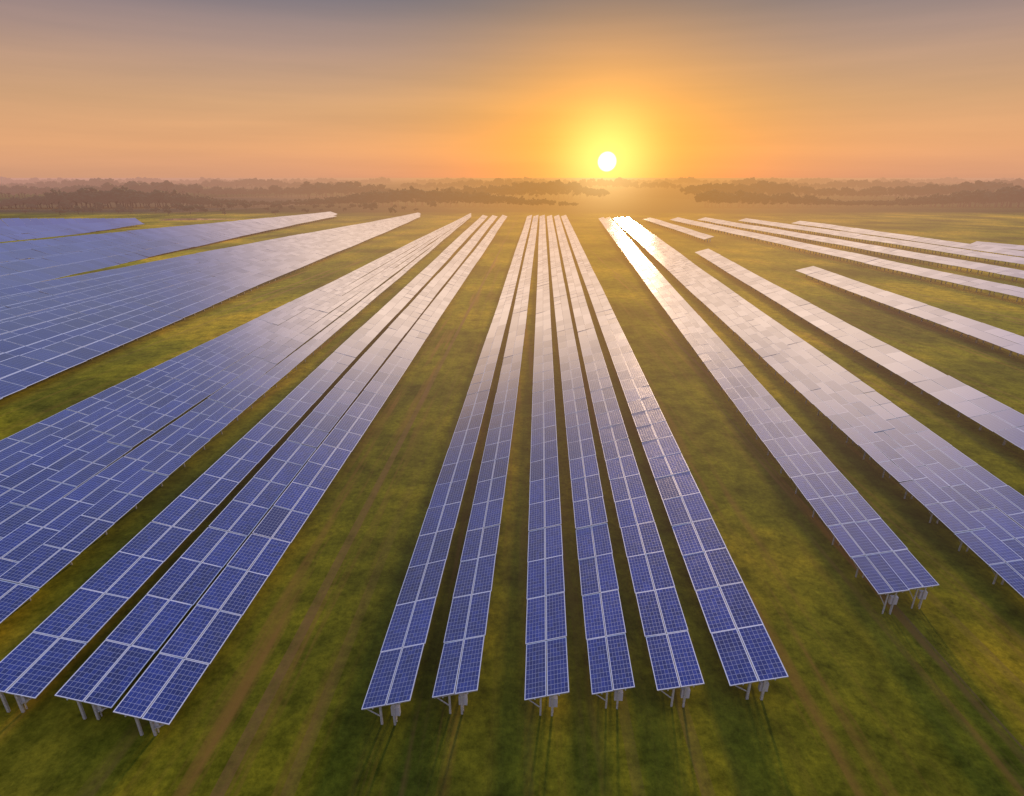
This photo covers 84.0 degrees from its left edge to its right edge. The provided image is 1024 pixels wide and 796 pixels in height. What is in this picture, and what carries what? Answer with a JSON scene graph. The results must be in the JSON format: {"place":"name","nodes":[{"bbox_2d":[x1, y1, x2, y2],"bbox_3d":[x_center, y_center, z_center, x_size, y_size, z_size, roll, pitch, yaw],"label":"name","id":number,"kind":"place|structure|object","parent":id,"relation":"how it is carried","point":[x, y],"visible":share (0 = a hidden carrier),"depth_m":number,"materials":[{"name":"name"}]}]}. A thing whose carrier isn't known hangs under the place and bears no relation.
{"place":"outdoors","nodes":[
{"label":"outdoors","id":0,"kind":"place"},
{"bbox_2d":[163,218,226,220],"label":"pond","id":1,"kind":"structure","parent":0,"point":[192,219],"depth_m":349.04,"materials":[{"name":"grey liquid"}]},
{"bbox_2d":[0,178,1023,795],"bbox_3d":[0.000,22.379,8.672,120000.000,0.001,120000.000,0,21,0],"label":"ground","id":2,"kind":"structure","parent":0,"point":[870,698],"depth_m":36.70,"materials":[{"name":"green plant"}]},
{"bbox_2d":[0,218,141,226],"bbox_3d":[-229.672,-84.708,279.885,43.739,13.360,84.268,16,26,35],"label":"solar block","id":3,"kind":"structure","parent":2,"relation":"on","point":[26,221],"depth_m":285.61,"materials":[{"name":"blue glass"}]},
{"bbox_2d":[0,220,143,241],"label":"solar block","id":4,"kind":"structure","parent":2,"relation":"on","point":[11,233],"depth_m":255.09,"materials":[{"name":"blue glass"}]},
{"bbox_2d":[0,211,335,252],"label":"solar block","id":5,"kind":"structure","parent":2,"relation":"on","point":[14,246],"depth_m":223.16,"materials":[{"name":"blue glass"}]},
{"bbox_2d":[0,215,336,288],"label":"solar block","id":6,"kind":"structure","parent":2,"relation":"on","point":[28,271],"depth_m":169.46,"materials":[{"name":"blue glass"}]},
{"bbox_2d":[0,213,336,269],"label":"solar block","id":7,"kind":"structure","parent":2,"relation":"on","point":[24,254],"depth_m":199.36,"materials":[{"name":"blue glass"}]},
{"bbox_2d":[0,216,418,398],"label":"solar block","id":8,"kind":"structure","parent":2,"relation":"on","point":[20,372],"depth_m":87.12,"materials":[{"name":"blue glass"}]},
{"bbox_2d":[0,213,418,310],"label":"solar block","id":9,"kind":"structure","parent":2,"relation":"on","point":[32,297],"depth_m":132.82,"materials":[{"name":"blue glass"}]},
{"bbox_2d":[0,216,419,360],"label":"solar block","id":10,"kind":"structure","parent":2,"relation":"on","point":[17,345],"depth_m":101.75,"materials":[{"name":"blue glass"}]},
{"bbox_2d":[0,215,419,339],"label":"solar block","id":11,"kind":"structure","parent":2,"relation":"on","point":[22,325],"depth_m":112.12,"materials":[{"name":"blue glass"}]},
{"bbox_2d":[0,214,419,322],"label":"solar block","id":12,"kind":"structure","parent":2,"relation":"on","point":[14,313],"depth_m":126.50,"materials":[{"name":"blue glass"}]},
{"bbox_2d":[0,213,420,298],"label":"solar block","id":13,"kind":"structure","parent":2,"relation":"on","point":[19,290],"depth_m":149.11,"materials":[{"name":"blue glass"}]},
{"bbox_2d":[20,200,436,214],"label":"bushes","id":14,"kind":"object","parent":2,"relation":"on","point":[67,204],"visible":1,"depth_m":430.90,"materials":[{"name":"green plant"}]},
{"bbox_2d":[0,217,469,622],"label":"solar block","id":15,"kind":"structure","parent":2,"relation":"on","point":[60,550],"depth_m":44.16,"materials":[{"name":"blue glass"}]},
{"bbox_2d":[0,214,469,480],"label":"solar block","id":16,"kind":"structure","parent":2,"relation":"on","point":[35,452],"depth_m":64.53,"materials":[{"name":"blue glass"}]},
{"bbox_2d":[0,216,470,575],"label":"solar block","id":17,"kind":"structure","parent":2,"relation":"on","point":[37,531],"depth_m":49.54,"materials":[{"name":"blue glass"}]},
{"bbox_2d":[0,215,470,539],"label":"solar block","id":18,"kind":"structure","parent":2,"relation":"on","point":[47,493],"depth_m":53.60,"materials":[{"name":"blue glass"}]},
{"bbox_2d":[0,214,470,507],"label":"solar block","id":19,"kind":"structure","parent":2,"relation":"on","point":[21,481],"depth_m":58.87,"materials":[{"name":"blue glass"}]},
{"bbox_2d":[0,213,470,460],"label":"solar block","id":20,"kind":"structure","parent":2,"relation":"on","point":[21,440],"depth_m":67.46,"materials":[{"name":"blue glass"}]},
{"bbox_2d":[0,215,487,712],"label":"solar row","id":21,"kind":"object","parent":2,"relation":"on","point":[39,658],"visible":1,"depth_m":38.49,"materials":[{"name":"blue glass"}]},
{"bbox_2d":[54,215,497,719],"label":"solar row","id":22,"kind":"object","parent":2,"relation":"on","point":[86,678],"visible":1,"depth_m":37.81,"materials":[{"name":"blue glass"}]},
{"bbox_2d":[113,215,506,735],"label":"solar row","id":23,"kind":"object","parent":2,"relation":"on","point":[147,688],"visible":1,"depth_m":36.76,"materials":[{"name":"blue glass"}]},
{"bbox_2d":[361,215,531,724],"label":"solar row","id":24,"kind":"object","parent":2,"relation":"on","point":[408,629],"visible":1,"depth_m":37.44,"materials":[{"name":"blue glass"}]},
{"bbox_2d":[432,215,537,713],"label":"solar row","id":25,"kind":"object","parent":2,"relation":"on","point":[481,558],"visible":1,"depth_m":38.39,"materials":[{"name":"blue glass"}]},
{"bbox_2d":[0,185,1023,208],"bbox_3d":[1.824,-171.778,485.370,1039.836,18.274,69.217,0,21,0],"label":"tree line","id":26,"kind":"object","parent":2,"relation":"on","point":[127,196],"visible":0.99,"depth_m":486.70,"materials":[{"name":"green plant"}]},
{"bbox_2d":[0,179,1023,198],"bbox_3d":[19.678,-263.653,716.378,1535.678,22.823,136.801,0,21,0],"label":"tree line","id":27,"kind":"object","parent":2,"relation":"on","point":[555,188],"visible":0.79,"depth_m":684.91,"materials":[{"name":"green plant"}]},
{"bbox_2d":[0,177,1023,189],"bbox_3d":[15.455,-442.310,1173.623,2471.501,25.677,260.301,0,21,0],"label":"tree line","id":28,"kind":"object","parent":2,"relation":"on","point":[618,182],"visible":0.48,"depth_m":1168.48,"materials":[{"name":"green plant"}]},
{"bbox_2d":[0,176,1023,184],"bbox_3d":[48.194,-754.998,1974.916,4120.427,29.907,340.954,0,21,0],"label":"distant tree line","id":29,"kind":"object","parent":2,"relation":"on","point":[5,180],"visible":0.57,"depth_m":1947.31,"materials":[{"name":"green plant"}]},
{"bbox_2d":[524,215,568,715],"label":"solar row","id":30,"kind":"object","parent":2,"relation":"on","point":[546,619],"visible":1,"depth_m":38.46,"materials":[{"name":"blue glass"}]},
{"bbox_2d":[547,215,634,708],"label":"solar row","id":31,"kind":"object","parent":2,"relation":"on","point":[621,673],"visible":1,"depth_m":39.21,"materials":[{"name":"blue glass"}]},
{"bbox_2d":[554,215,703,706],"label":"solar row","id":32,"kind":"object","parent":2,"relation":"on","point":[680,647],"visible":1,"depth_m":39.01,"materials":[{"name":"blue glass"}]},
{"bbox_2d":[561,215,788,699],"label":"solar row","id":33,"kind":"object","parent":2,"relation":"on","point":[756,641],"visible":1,"depth_m":38.99,"materials":[{"name":"blue glass"}]},
{"bbox_2d":[643,218,713,242],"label":"solar row","id":34,"kind":"object","parent":2,"relation":"on","point":[699,235],"visible":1,"depth_m":263.27,"materials":[{"name":"blue glass"}]},
{"bbox_2d":[598,217,908,614],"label":"solar row","id":35,"kind":"object","parent":2,"relation":"on","point":[739,395],"visible":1,"depth_m":48.23,"materials":[{"name":"blue glass"}]},
{"bbox_2d":[605,217,938,608],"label":"solar row","id":36,"kind":"object","parent":2,"relation":"on","point":[916,576],"visible":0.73,"depth_m":47.69,"materials":[{"name":"blue glass"}]},
{"bbox_2d":[613,217,1023,597],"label":"solar row","id":37,"kind":"object","parent":2,"relation":"on","point":[927,493],"visible":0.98,"depth_m":49.45,"materials":[{"name":"blue glass"}]},
{"bbox_2d":[620,217,1023,559],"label":"solar row","id":38,"kind":"object","parent":2,"relation":"on","point":[939,475],"visible":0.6,"depth_m":53.12,"materials":[{"name":"blue glass"}]},
{"bbox_2d":[625,217,1023,528],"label":"solar row","id":39,"kind":"object","parent":2,"relation":"on","point":[1008,500],"visible":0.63,"depth_m":57.37,"materials":[{"name":"blue glass"}]},
{"bbox_2d":[670,217,1023,301],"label":"solar row","id":40,"kind":"object","parent":2,"relation":"on","point":[1000,288],"visible":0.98,"depth_m":158.69,"materials":[{"name":"blue glass"}]},
{"bbox_2d":[695,249,1023,449],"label":"solar row","id":41,"kind":"object","parent":2,"relation":"on","point":[1005,422],"visible":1,"depth_m":72.56,"materials":[{"name":"blue glass"}]},
{"bbox_2d":[697,217,1023,280],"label":"solar row","id":42,"kind":"object","parent":2,"relation":"on","point":[993,269],"visible":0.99,"depth_m":183.72,"materials":[{"name":"blue glass"}]},
{"bbox_2d":[738,218,1023,266],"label":"solar row","id":43,"kind":"object","parent":2,"relation":"on","point":[978,254],"visible":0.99,"depth_m":207.72,"materials":[{"name":"blue glass"}]},
{"bbox_2d":[793,221,1023,257],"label":"solar row","id":44,"kind":"object","parent":2,"relation":"on","point":[1003,251],"visible":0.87,"depth_m":218.75,"materials":[{"name":"blue glass"}]},
{"bbox_2d":[796,266,1023,355],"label":"solar row","id":45,"kind":"object","parent":2,"relation":"on","point":[984,332],"visible":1,"depth_m":100.91,"materials":[{"name":"blue glass"}]},
{"bbox_2d":[971,241,1023,250],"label":"solar row","id":46,"kind":"object","parent":2,"relation":"on","point":[1007,246],"visible":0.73,"depth_m":198.31,"materials":[{"name":"blue glass"}]},
{"bbox_2d":[0,0,1023,177],"label":"sky","id":47,"kind":"structure","parent":0,"point":[89,88],"materials":[{"name":"orange"}]}
]}

